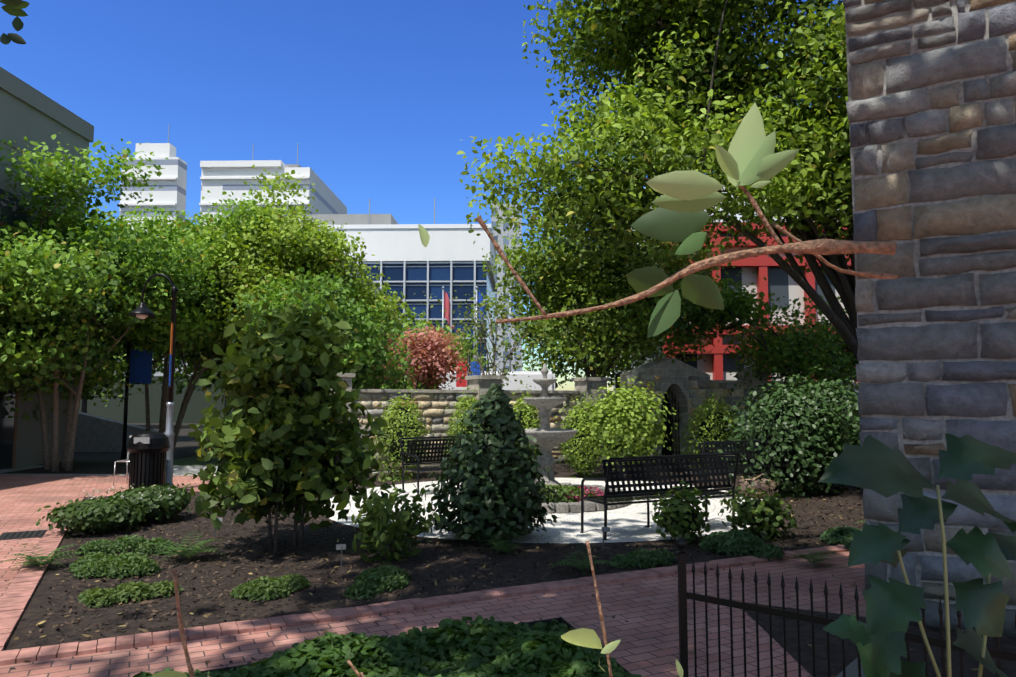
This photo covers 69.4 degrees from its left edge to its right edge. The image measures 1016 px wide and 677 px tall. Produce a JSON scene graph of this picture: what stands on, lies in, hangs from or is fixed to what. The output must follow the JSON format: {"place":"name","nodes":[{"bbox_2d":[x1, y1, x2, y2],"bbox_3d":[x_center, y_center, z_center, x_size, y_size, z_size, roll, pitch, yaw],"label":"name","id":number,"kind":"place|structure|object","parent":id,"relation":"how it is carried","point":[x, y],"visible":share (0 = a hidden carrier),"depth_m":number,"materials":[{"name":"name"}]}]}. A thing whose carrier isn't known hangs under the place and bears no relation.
{"place":"outdoors","nodes":[
{"label":"outdoors","id":0,"kind":"place"},
{"bbox_2d":[0,0,29,44],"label":"leaves","id":1,"kind":"object","parent":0,"point":[13,7],"visible":1,"depth_m":2.73,"materials":[{"name":"green plant"}]},
{"bbox_2d":[119,157,186,236],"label":"white tower","id":2,"kind":"structure","parent":0,"point":[172,191],"depth_m":94.96,"materials":[{"name":"concrete"}]},
{"bbox_2d":[135,143,175,156],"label":"rooftop penthouse","id":3,"kind":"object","parent":2,"relation":"on","point":[163,149],"depth_m":95.77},
{"bbox_2d":[173,455,231,465],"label":"lawn","id":4,"kind":"structure","parent":0,"point":[190,461],"depth_m":18.37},
{"bbox_2d":[139,164,406,378],"bbox_3d":[-7.288,-0.712,21.760,8.014,8.208,7.128,0,-5,1],"label":"tree","id":5,"kind":"object","parent":4,"relation":"on","point":[318,247],"depth_m":20.18,"materials":[{"name":"plant"}]},
{"bbox_2d":[229,267,413,388],"bbox_3d":[-4.439,0.719,17.695,4.248,4.679,4.370,0,-5,1],"label":"tree","id":6,"kind":"object","parent":4,"relation":"on","point":[371,337],"depth_m":16.79,"materials":[{"name":"plant"}]},
{"bbox_2d":[0,465,405,475],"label":"concrete walk","id":7,"kind":"structure","parent":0,"point":[180,470],"depth_m":16.29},
{"bbox_2d":[0,465,128,473],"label":"curb","id":8,"kind":"structure","parent":7,"relation":"on","point":[96,469],"depth_m":16.23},
{"bbox_2d":[0,132,227,471],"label":"tree","id":9,"kind":"object","parent":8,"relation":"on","point":[31,317],"depth_m":16.31,"materials":[{"name":"plant"}]},
{"bbox_2d":[79,376,368,422],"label":"building base","id":10,"kind":"object","parent":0,"point":[198,402],"visible":0.12,"depth_m":49.98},
{"bbox_2d":[200,167,346,225],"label":"building","id":11,"kind":"structure","parent":0,"point":[326,200],"depth_m":94.73,"materials":[{"name":"concrete"}]},
{"bbox_2d":[119,176,309,231],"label":"tower ledges","id":12,"kind":"object","parent":11,"relation":"attached to","point":[201,178],"visible":0.1,"depth_m":94.39,"materials":[{"name":"white concrete"}]},
{"bbox_2d":[200,160,286,167],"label":"rooftop penthouse","id":13,"kind":"object","parent":11,"relation":"on","point":[246,164],"visible":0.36,"depth_m":94.43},
{"bbox_2d":[40,423,664,464],"bbox_3d":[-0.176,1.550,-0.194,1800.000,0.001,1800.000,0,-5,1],"label":"ground","id":14,"kind":"structure","parent":0,"point":[186,446],"depth_m":21.53,"materials":[{"name":"soil"}]},
{"bbox_2d":[0,89,88,467],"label":"building","id":15,"kind":"structure","parent":14,"relation":"on","point":[20,120],"depth_m":17.58,"materials":[{"name":"grey concrete"}]},
{"bbox_2d":[0,381,15,469],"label":"building door","id":16,"kind":"structure","parent":15,"relation":"in","point":[6,435],"depth_m":16.68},
{"bbox_2d":[0,189,27,246],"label":"building window","id":17,"kind":"structure","parent":15,"relation":"in","point":[8,212],"depth_m":16.82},
{"bbox_2d":[12,381,18,467],"bbox_3d":[-11.409,1.760,16.295,0.030,2.340,1.500,0,-5,1],"label":"building door frame","id":18,"kind":"object","parent":15,"relation":"attached to","point":[15,431],"visible":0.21,"depth_m":16.95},
{"bbox_2d":[0,135,88,183],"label":"building band","id":19,"kind":"object","parent":15,"relation":"attached to","point":[16,145],"depth_m":17.07,"materials":[{"name":"grey concrete"}]},
{"bbox_2d":[0,67,93,141],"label":"roof parapet","id":20,"kind":"structure","parent":15,"relation":"attached to","point":[22,91],"depth_m":17.93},
{"bbox_2d":[74,412,158,451],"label":"ramp wall","id":21,"kind":"structure","parent":14,"relation":"on","point":[94,433],"depth_m":22.24,"materials":[{"name":"concrete"}]},
{"bbox_2d":[120,340,130,458],"bbox_3d":[-10.246,1.614,19.695,0.166,3.200,0.166,-2,-5,24],"label":"banner pole","id":22,"kind":"object","parent":14,"relation":"on","point":[123,455],"visible":0.83,"depth_m":19.63,"materials":[{"name":"black metal"}]},
{"bbox_2d":[129,350,152,383],"bbox_3d":[-9.906,0.761,19.759,0.680,0.910,0.024,0,-5,1],"label":"banner","id":23,"kind":"object","parent":22,"relation":"attached to","point":[141,368],"visible":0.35,"depth_m":19.75,"materials":[{"name":"blue"}]},
{"bbox_2d":[79,336,180,412],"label":"street tree","id":24,"kind":"object","parent":14,"relation":"on","point":[121,400],"depth_m":40.09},
{"bbox_2d":[84,211,192,385],"bbox_3d":[-15.958,-0.364,27.153,11.237,8.456,7.817,0,-5,1],"label":"tree","id":25,"kind":"object","parent":14,"relation":"on","point":[154,366],"depth_m":27.79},
{"bbox_2d":[151,358,228,420],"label":"street tree","id":26,"kind":"object","parent":14,"relation":"on","point":[181,386],"depth_m":41.09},
{"bbox_2d":[79,190,344,454],"bbox_3d":[-9.135,-0.303,20.976,8.577,7.277,7.810,0,-5,1],"label":"tree","id":27,"kind":"object","parent":14,"relation":"on","point":[232,218],"depth_m":20.64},
{"bbox_2d":[355,287,425,387],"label":"street tree","id":28,"kind":"object","parent":14,"relation":"on","point":[410,317],"depth_m":39.80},
{"bbox_2d":[371,324,471,389],"bbox_3d":[-2.619,1.466,21.620,3.216,3.852,2.729,0,-5,1],"label":"shrub","id":29,"kind":"object","parent":14,"relation":"on","point":[439,350],"depth_m":21.28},
{"bbox_2d":[351,261,494,370],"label":"windows","id":30,"kind":"structure","parent":14,"relation":"on","point":[418,272],"depth_m":62.69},
{"bbox_2d":[319,228,496,291],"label":"building facade","id":31,"kind":"structure","parent":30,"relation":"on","point":[407,245],"depth_m":62.70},
{"bbox_2d":[323,224,497,258],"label":"roof edge","id":32,"kind":"object","parent":31,"relation":"on","point":[390,226],"visible":0.21,"depth_m":62.78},
{"bbox_2d":[305,214,397,224],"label":"rooftop structure","id":33,"kind":"object","parent":32,"relation":"on","point":[351,219],"visible":0.14,"depth_m":67.42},
{"bbox_2d":[353,261,498,370],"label":"office mullions","id":34,"kind":"object","parent":30,"relation":"attached to","point":[404,281],"visible":0.17,"depth_m":62.43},
{"bbox_2d":[363,318,487,389],"bbox_3d":[-3.637,1.724,31.982,5.860,5.111,6.042,0,-5,1],"label":"shrub","id":35,"kind":"object","parent":14,"relation":"on","point":[421,325],"visible":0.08,"depth_m":31.46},
{"bbox_2d":[468,379,501,399],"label":"garden wall pillar","id":36,"kind":"structure","parent":14,"relation":"on","point":[484,385],"depth_m":17.24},
{"bbox_2d":[414,284,555,389],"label":"sapling","id":37,"kind":"object","parent":14,"relation":"on","point":[465,328],"depth_m":18.99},
{"bbox_2d":[355,392,630,471],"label":"garden wall","id":38,"kind":"structure","parent":14,"relation":"on","point":[445,400],"depth_m":16.71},
{"bbox_2d":[352,389,616,393],"bbox_3d":[-0.327,1.275,17.632,7.700,0.070,0.520,2,-5,-27],"label":"wall coping","id":39,"kind":"object","parent":38,"relation":"on","point":[454,391],"visible":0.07,"depth_m":16.84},
{"bbox_2d":[351,392,626,470],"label":"garden wall stones","id":40,"kind":"object","parent":38,"relation":"attached to","point":[436,416],"visible":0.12,"depth_m":16.68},
{"bbox_2d":[439,371,554,389],"bbox_3d":[-1.146,2.717,29.842,6.050,2.700,2.140,0,-5,1],"label":"box van","id":41,"kind":"object","parent":14,"relation":"on","point":[523,377],"visible":0.04,"depth_m":28.85,"materials":[{"name":"white paint"}]},
{"bbox_2d":[504,254,649,388],"bbox_3d":[3.937,0.169,33.588,8.203,8.466,6.756,0,-5,1],"label":"tree","id":42,"kind":"object","parent":14,"relation":"on","point":[551,365],"depth_m":33.29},
{"bbox_2d":[575,381,606,461],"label":"stone pillar","id":43,"kind":"structure","parent":14,"relation":"on","point":[589,387],"depth_m":18.59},
{"bbox_2d":[469,202,742,380],"bbox_3d":[3.027,-0.286,22.206,8.208,7.472,6.859,0,-5,1],"label":"tree","id":44,"kind":"object","parent":14,"relation":"on","point":[555,296],"depth_m":21.06,"materials":[{"name":"plant"}]},
{"bbox_2d":[615,373,671,454],"bbox_3d":[3.887,2.155,20.762,2.000,2.300,0.050,2,-5,-27],"label":"dark gate","id":45,"kind":"object","parent":14,"relation":"on","point":[669,443],"visible":0.14,"depth_m":21.03,"materials":[{"name":"black"}]},
{"bbox_2d":[636,375,661,455],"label":"gate portal stones","id":46,"kind":"object","parent":14,"relation":"on","point":[644,379],"visible":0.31,"depth_m":19.29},
{"bbox_2d":[620,358,710,455],"bbox_3d":[4.303,1.887,19.956,2.500,2.700,0.720,2,-5,-27],"label":"gate portal","id":47,"kind":"object","parent":14,"relation":"on","point":[674,378],"visible":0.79,"depth_m":19.85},
{"bbox_2d":[661,395,680,454],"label":"iron gate","id":48,"kind":"structure","parent":47,"relation":"attached to","point":[675,420],"depth_m":20.01,"materials":[{"name":"black"}]},
{"bbox_2d":[688,376,710,452],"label":"gate portal stones","id":49,"kind":"object","parent":14,"relation":"on","point":[705,385],"visible":0.35,"depth_m":20.00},
{"bbox_2d":[613,222,858,390],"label":"building","id":50,"kind":"structure","parent":14,"relation":"on","point":[781,282],"depth_m":26.84,"materials":[{"name":"paint"}]},
{"bbox_2d":[613,270,859,397],"bbox_3d":[7.135,0.866,20.556,9.451,4.886,5.121,2,-5,-26],"label":"tree","id":51,"kind":"object","parent":14,"relation":"on","point":[807,353],"depth_m":19.80,"materials":[{"name":"plant"}]},
{"bbox_2d":[737,371,767,439],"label":"stone pillar","id":52,"kind":"structure","parent":14,"relation":"on","point":[755,381],"depth_m":21.11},
{"bbox_2d":[0,0,842,390],"label":"sky","id":53,"kind":"structure","parent":0,"point":[380,99],"materials":[{"name":"blue"}]},
{"bbox_2d":[0,475,865,676],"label":"brick paving","id":54,"kind":"structure","parent":0,"point":[648,632],"depth_m":5.32,"materials":[{"name":"brick"}]},
{"bbox_2d":[0,530,46,539],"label":"drain grate","id":55,"kind":"object","parent":54,"relation":"on","point":[2,535],"visible":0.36,"depth_m":8.42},
{"bbox_2d":[0,496,83,651],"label":"bed edge","id":56,"kind":"object","parent":54,"relation":"on","point":[15,598],"visible":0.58,"depth_m":6.05,"materials":[{"name":"brick"}]},
{"bbox_2d":[3,543,80,570],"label":"fern","id":57,"kind":"object","parent":56,"relation":"on","point":[33,559],"visible":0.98,"depth_m":6.78,"materials":[{"name":"green plant"}]},
{"bbox_2d":[127,432,169,488],"bbox_3d":[-6.025,2.078,12.286,0.660,1.035,0.660,0,-5,1],"label":"litter bin","id":58,"kind":"object","parent":54,"relation":"on","point":[147,466],"visible":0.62,"depth_m":12.07,"materials":[{"name":"black metal"}]},
{"bbox_2d":[127,273,177,485],"bbox_3d":[-6.281,0.736,12.956,0.936,3.822,0.470,0,-5,1],"label":"lamp post","id":59,"kind":"object","parent":54,"relation":"on","point":[142,308],"visible":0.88,"depth_m":12.91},
{"bbox_2d":[200,617,629,672],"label":"soil","id":60,"kind":"structure","parent":54,"relation":"on","point":[559,619],"depth_m":4.96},
{"bbox_2d":[133,615,641,676],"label":"ground cover plants","id":61,"kind":"object","parent":60,"relation":"on","point":[480,646],"visible":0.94,"depth_m":4.14,"materials":[{"name":"green plant"}]},
{"bbox_2d":[0,544,848,665],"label":"bed edge","id":62,"kind":"object","parent":54,"relation":"on","point":[18,656],"visible":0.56,"depth_m":5.32,"materials":[{"name":"brick"}]},
{"bbox_2d":[3,459,864,650],"bbox_3d":[5.602,2.767,14.398,24.500,0.001,9.950,2,-5,-27],"label":"bed","id":63,"kind":"object","parent":54,"relation":"on","point":[33,615],"depth_m":6.87,"materials":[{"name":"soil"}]},
{"bbox_2d":[36,495,146,535],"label":"shrub","id":64,"kind":"object","parent":63,"relation":"on","point":[63,517],"depth_m":8.45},
{"bbox_2d":[67,551,161,579],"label":"plant","id":65,"kind":"object","parent":63,"relation":"on","point":[95,564],"visible":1,"depth_m":6.51,"materials":[{"name":"green plant"}]},
{"bbox_2d":[74,534,176,555],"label":"plant","id":66,"kind":"object","parent":63,"relation":"on","point":[133,542],"visible":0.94,"depth_m":7.42,"materials":[{"name":"green plant"}]},
{"bbox_2d":[77,580,183,607],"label":"plant","id":67,"kind":"object","parent":63,"relation":"on","point":[121,592],"visible":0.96,"depth_m":5.71,"materials":[{"name":"green plant"}]},
{"bbox_2d":[99,482,200,521],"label":"shrub","id":68,"kind":"object","parent":63,"relation":"on","point":[179,502],"depth_m":9.31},
{"bbox_2d":[156,531,228,560],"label":"grass tuft","id":69,"kind":"object","parent":63,"relation":"on","point":[188,553],"visible":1,"depth_m":7.13,"materials":[{"name":"green plant"}]},
{"bbox_2d":[66,492,360,555],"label":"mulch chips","id":70,"kind":"object","parent":63,"relation":"on","point":[195,525],"visible":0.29,"depth_m":8.76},
{"bbox_2d":[230,573,310,601],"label":"plant","id":71,"kind":"object","parent":63,"relation":"on","point":[267,586],"visible":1,"depth_m":5.80,"materials":[{"name":"green plant"}]},
{"bbox_2d":[182,292,391,553],"bbox_3d":[-2.237,0.881,7.877,2.038,2.686,2.301,0,-5,1],"label":"tree","id":72,"kind":"object","parent":63,"relation":"on","point":[277,365],"depth_m":7.41,"materials":[{"name":"plant"}]},
{"bbox_2d":[343,565,410,599],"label":"plant","id":73,"kind":"object","parent":63,"relation":"on","point":[385,577],"visible":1,"depth_m":6.03,"materials":[{"name":"green plant"}]},
{"bbox_2d":[351,477,439,564],"bbox_3d":[-1.082,1.778,7.180,0.869,0.824,0.883,0,-5,1],"label":"shrub","id":74,"kind":"object","parent":63,"relation":"on","point":[376,520],"visible":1,"depth_m":7.05,"materials":[{"name":"green plant"}]},
{"bbox_2d":[370,387,432,481],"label":"boxwood","id":75,"kind":"object","parent":63,"relation":"on","point":[414,416],"depth_m":14.54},
{"bbox_2d":[36,498,861,636],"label":"fallen leaves","id":76,"kind":"object","parent":63,"relation":"on","point":[146,601],"visible":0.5,"depth_m":6.68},
{"bbox_2d":[439,386,484,471],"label":"shrub","id":77,"kind":"object","parent":63,"relation":"on","point":[457,417],"depth_m":15.14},
{"bbox_2d":[416,383,560,542],"bbox_3d":[-0.251,1.393,8.305,1.715,1.782,1.731,0,-5,1],"label":"cone shrub","id":78,"kind":"object","parent":63,"relation":"on","point":[524,478],"depth_m":7.88,"materials":[{"name":"plant"}]},
{"bbox_2d":[482,537,522,552],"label":"fern","id":79,"kind":"object","parent":63,"relation":"on","point":[501,546],"visible":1,"depth_m":7.38,"materials":[{"name":"green plant"}]},
{"bbox_2d":[511,383,539,461],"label":"shrub","id":80,"kind":"object","parent":63,"relation":"on","point":[535,422],"depth_m":15.00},
{"bbox_2d":[548,546,613,574],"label":"fern","id":81,"kind":"object","parent":63,"relation":"on","point":[582,563],"visible":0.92,"depth_m":6.60,"materials":[{"name":"green plant"}]},
{"bbox_2d":[555,387,606,477],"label":"boxwood","id":82,"kind":"object","parent":63,"relation":"on","point":[578,465],"depth_m":14.61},
{"bbox_2d":[579,377,677,477],"bbox_3d":[2.349,1.736,14.451,1.938,2.092,1.759,0,-5,1],"label":"light green shrub","id":83,"kind":"object","parent":63,"relation":"on","point":[631,424],"depth_m":14.08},
{"bbox_2d":[608,547,676,569],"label":"plant","id":84,"kind":"object","parent":63,"relation":"on","point":[645,558],"visible":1,"depth_m":6.84,"materials":[{"name":"green plant"}]},
{"bbox_2d":[650,480,710,542],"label":"shrub","id":85,"kind":"object","parent":63,"relation":"on","point":[678,531],"depth_m":7.89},
{"bbox_2d":[673,387,741,467],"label":"boxwood","id":86,"kind":"object","parent":63,"relation":"on","point":[696,423],"depth_m":15.49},
{"bbox_2d":[698,529,784,560],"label":"plant","id":87,"kind":"object","parent":63,"relation":"on","point":[729,541],"visible":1,"depth_m":7.39,"materials":[{"name":"green plant"}]},
{"bbox_2d":[731,474,778,498],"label":"flowering plant","id":88,"kind":"object","parent":63,"relation":"on","point":[763,486],"visible":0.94,"depth_m":8.38,"materials":[{"name":"pink plant"}]},
{"bbox_2d":[718,485,796,541],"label":"shrub","id":89,"kind":"object","parent":63,"relation":"on","point":[766,528],"depth_m":8.26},
{"bbox_2d":[713,368,824,478],"bbox_3d":[5.539,1.714,14.755,2.540,2.241,2.756,0,-5,1],"label":"shrub","id":90,"kind":"object","parent":63,"relation":"on","point":[768,392],"visible":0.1,"depth_m":14.92,"materials":[{"name":"green plant"}]},
{"bbox_2d":[709,376,858,499],"bbox_3d":[4.674,1.619,12.134,2.975,1.998,2.067,0,-5,1],"label":"shrub","id":91,"kind":"object","parent":63,"relation":"on","point":[821,464],"depth_m":11.84,"materials":[{"name":"plant"}]},
{"bbox_2d":[759,366,860,490],"bbox_3d":[5.676,1.605,13.294,2.276,2.221,2.128,0,-5,1],"label":"shrub","id":92,"kind":"object","parent":63,"relation":"on","point":[830,390],"depth_m":12.92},
{"bbox_2d":[819,525,861,549],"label":"plant","id":93,"kind":"object","parent":63,"relation":"on","point":[843,535],"visible":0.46,"depth_m":7.91,"materials":[{"name":"green plant"}]},
{"bbox_2d":[831,375,861,449],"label":"shrub","id":94,"kind":"object","parent":63,"relation":"on","point":[855,423],"depth_m":11.55,"materials":[{"name":"green plant"}]},
{"bbox_2d":[0,529,977,676],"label":"fallen leaves","id":95,"kind":"object","parent":54,"relation":"on","point":[324,631],"depth_m":5.44,"materials":[{"name":"brown plant"}]},
{"bbox_2d":[787,549,843,568],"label":"fern","id":96,"kind":"object","parent":54,"relation":"on","point":[814,556],"visible":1,"depth_m":6.91,"materials":[{"name":"green plant"}]},
{"bbox_2d":[675,537,1015,676],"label":"iron fence","id":97,"kind":"object","parent":54,"relation":"on","point":[681,543],"visible":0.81,"depth_m":3.32,"materials":[{"name":"black"}]},
{"bbox_2d":[836,657,864,676],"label":"drain plate","id":98,"kind":"object","parent":54,"relation":"on","point":[851,669],"visible":0.14,"depth_m":4.17,"materials":[{"name":"silver metal"}]},
{"bbox_2d":[745,602,1015,676],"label":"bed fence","id":99,"kind":"object","parent":54,"relation":"on","point":[916,653],"depth_m":4.61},
{"bbox_2d":[845,0,1015,636],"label":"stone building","id":100,"kind":"structure","parent":54,"relation":"on","point":[1008,416],"depth_m":5.19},
{"bbox_2d":[843,0,1015,637],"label":"stone building stones","id":101,"kind":"object","parent":100,"relation":"attached to","point":[962,217],"visible":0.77,"depth_m":5.15,"materials":[{"name":"stone"}]},
{"bbox_2d":[444,291,450,326],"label":"flag","id":102,"kind":"object","parent":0,"point":[447,305],"visible":0.96,"depth_m":52.42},
{"bbox_2d":[467,353,469,388],"bbox_3d":[-1.475,2.209,27.382,0.166,3.300,0.166,-2,-5,24],"label":"banner pole","id":103,"kind":"object","parent":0,"point":[468,362],"visible":0.12,"depth_m":27.45,"materials":[{"name":"black metal"}]},
{"bbox_2d":[456,361,466,386],"bbox_3d":[-1.715,1.333,27.461,0.480,0.960,0.024,0,-5,1],"label":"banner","id":104,"kind":"object","parent":103,"relation":"attached to","point":[462,384],"visible":0.5,"depth_m":27.45,"materials":[{"name":"red"}]},
{"bbox_2d":[491,204,521,370],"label":"tower","id":105,"kind":"structure","parent":0,"point":[503,241],"depth_m":161.73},
{"bbox_2d":[172,186,899,676],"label":"branch","id":106,"kind":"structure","parent":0,"point":[818,248],"depth_m":0.56,"materials":[{"name":"wood"}]},
{"bbox_2d":[152,103,799,676],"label":"pale leaves","id":107,"kind":"object","parent":106,"relation":"attached to","point":[748,157],"visible":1,"depth_m":0.54,"materials":[{"name":"green plant"}]},
{"bbox_2d":[324,478,757,542],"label":"plaza paving","id":108,"kind":"structure","parent":0,"point":[627,523],"depth_m":9.32,"materials":[{"name":"concrete"}]},
{"bbox_2d":[400,436,476,493],"bbox_3d":[-0.936,2.168,12.682,1.806,0.925,0.646,4,-6,-37],"label":"bench","id":109,"kind":"object","parent":108,"relation":"on","point":[413,456],"visible":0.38,"depth_m":12.50,"materials":[{"name":"black paint"}]},
{"bbox_2d":[462,483,631,513],"bbox_3d":[0.577,2.442,11.358,2.630,0.145,2.630,0,-5,1],"label":"flower bed border","id":110,"kind":"object","parent":108,"relation":"on","point":[568,507],"visible":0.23,"depth_m":10.18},
{"bbox_2d":[580,453,738,539],"bbox_3d":[1.831,1.839,8.767,1.906,0.925,0.646,2,-5,-25],"label":"bench","id":111,"kind":"object","parent":108,"relation":"on","point":[619,495],"visible":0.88,"depth_m":8.60,"materials":[{"name":"black paint"}]},
{"bbox_2d":[683,440,797,499],"bbox_3d":[3.783,2.101,11.884,1.806,0.925,0.646,1,-5,-17],"label":"bench","id":112,"kind":"object","parent":108,"relation":"on","point":[703,449],"visible":0.48,"depth_m":11.72,"materials":[{"name":"black paint"}]},
{"bbox_2d":[456,0,858,361],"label":"tree","id":113,"kind":"object","parent":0,"point":[817,169],"depth_m":15.31,"materials":[{"name":"plant"}]},
{"bbox_2d":[710,383,858,453],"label":"garden wall stones","id":114,"kind":"object","parent":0,"point":[737,395],"visible":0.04,"depth_m":20.73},
{"bbox_2d":[818,433,1015,676],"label":"leafy plant","id":115,"kind":"object","parent":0,"point":[893,606],"depth_m":2.11,"materials":[{"name":"plant"}]},
{"label":"fountain bed soil","id":116,"kind":"structure","parent":0,"visible":0},
{"bbox_2d":[521,363,603,501],"bbox_3d":[0.849,1.397,11.167,1.787,2.074,1.010,-5,-7,45],"label":"fountain","id":117,"kind":"object","parent":116,"relation":"on","point":[548,439],"depth_m":11.27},
{"bbox_2d":[529,484,595,502],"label":"fountain greens","id":118,"kind":"object","parent":116,"relation":"on","point":[562,489],"visible":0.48,"depth_m":10.36,"materials":[{"name":"green plant"}]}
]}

